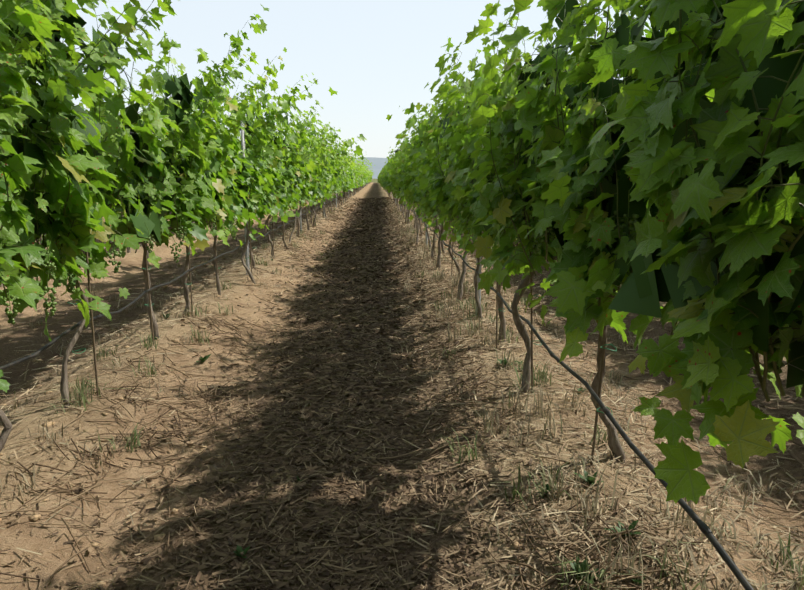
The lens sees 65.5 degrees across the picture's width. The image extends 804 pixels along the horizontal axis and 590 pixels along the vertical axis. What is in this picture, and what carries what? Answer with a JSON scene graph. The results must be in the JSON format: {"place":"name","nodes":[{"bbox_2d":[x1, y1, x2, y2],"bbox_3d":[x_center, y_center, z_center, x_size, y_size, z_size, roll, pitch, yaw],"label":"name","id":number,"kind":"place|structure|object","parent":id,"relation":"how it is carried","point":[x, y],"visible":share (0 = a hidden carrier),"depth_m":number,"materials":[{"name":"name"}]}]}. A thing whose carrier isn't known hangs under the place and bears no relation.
{"place":"outdoors","nodes":[
{"label":"outdoors","id":0,"kind":"place"},
{"bbox_2d":[14,0,659,157],"label":"sky","id":1,"kind":"structure","parent":0,"point":[379,57],"materials":[{"name":"white"}]},
{"bbox_2d":[355,157,387,178],"bbox_3d":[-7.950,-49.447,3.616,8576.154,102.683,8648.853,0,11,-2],"label":"distant hills","id":2,"kind":"structure","parent":0,"point":[379,163],"depth_m":2222.61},
{"bbox_2d":[0,179,803,589],"bbox_3d":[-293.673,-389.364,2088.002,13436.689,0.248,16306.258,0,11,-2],"label":"ground","id":3,"kind":"structure","parent":0,"point":[128,275],"depth_m":3.31,"materials":[{"name":"brown soil"}]},
{"bbox_2d":[0,182,661,462],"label":"vine trunks","id":4,"kind":"object","parent":3,"relation":"on","point":[615,446],"visible":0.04,"depth_m":4.91,"materials":[{"name":"brown plant"}]},
{"bbox_2d":[78,102,390,192],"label":"vine leaves","id":5,"kind":"object","parent":4,"relation":"on","point":[359,175],"visible":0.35,"depth_m":37.45,"materials":[{"name":"green plant"}]},
{"bbox_2d":[13,5,482,254],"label":"vine leaves","id":6,"kind":"object","parent":4,"relation":"on","point":[229,202],"visible":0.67,"depth_m":7.82,"materials":[{"name":"green plant"}]},
{"bbox_2d":[67,221,616,414],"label":"vine ties","id":7,"kind":"object","parent":4,"relation":"attached to","point":[453,258],"visible":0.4,"depth_m":3.66,"materials":[{"name":"green plastic"}]},
{"bbox_2d":[0,188,754,589],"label":"drip irrigation pipe","id":8,"kind":"object","parent":4,"relation":"attached to","point":[720,550],"visible":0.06,"depth_m":2.72,"materials":[{"name":"black plastic"}]},
{"bbox_2d":[0,190,792,373],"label":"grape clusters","id":9,"kind":"object","parent":4,"relation":"on","point":[51,274],"visible":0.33,"depth_m":3.12,"materials":[{"name":"green plant"}]},
{"bbox_2d":[0,0,803,401],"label":"vine shoots","id":10,"kind":"object","parent":4,"relation":"on","point":[716,262],"visible":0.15,"depth_m":2.55,"materials":[{"name":"green plant"}]},
{"bbox_2d":[0,0,803,504],"bbox_3d":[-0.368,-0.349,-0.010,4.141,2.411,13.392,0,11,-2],"label":"vine leaves","id":11,"kind":"object","parent":4,"relation":"on","point":[658,168],"visible":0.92,"depth_m":2.32,"materials":[{"name":"green plant"}]},
{"bbox_2d":[85,190,607,464],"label":"support stakes","id":12,"kind":"object","parent":3,"relation":"on","point":[531,292],"visible":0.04,"depth_m":3.74,"materials":[{"name":"brown wood"}]},
{"bbox_2d":[240,120,481,315],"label":"trellis posts","id":13,"kind":"object","parent":3,"relation":"on","point":[247,249],"visible":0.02,"depth_m":8.53,"materials":[{"name":"grey metal"}]},
{"bbox_2d":[149,224,645,589],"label":"weeds","id":14,"kind":"object","parent":3,"relation":"on","point":[239,549],"visible":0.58,"depth_m":2.35,"materials":[{"name":"green plant"}]},
{"bbox_2d":[0,212,799,589],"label":"soil clods","id":15,"kind":"object","parent":3,"relation":"on","point":[162,536],"visible":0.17,"depth_m":3.76,"materials":[{"name":"brown soil"}]},
{"bbox_2d":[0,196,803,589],"bbox_3d":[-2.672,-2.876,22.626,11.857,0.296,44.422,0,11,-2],"label":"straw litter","id":16,"kind":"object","parent":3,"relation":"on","point":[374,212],"visible":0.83,"depth_m":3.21,"materials":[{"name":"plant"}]},
{"bbox_2d":[0,204,803,589],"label":"dry grass tufts","id":17,"kind":"object","parent":3,"relation":"on","point":[552,482],"visible":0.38,"depth_m":3.19,"materials":[{"name":"beige plant"}]},
{"bbox_2d":[0,205,803,589],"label":"twigs","id":18,"kind":"object","parent":3,"relation":"on","point":[190,465],"visible":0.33,"depth_m":3.62,"materials":[{"name":"wood"}]},
{"bbox_2d":[8,8,803,370],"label":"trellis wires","id":19,"kind":"object","parent":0,"point":[562,112],"depth_m":2.98,"materials":[{"name":"grey metal"}]}
]}

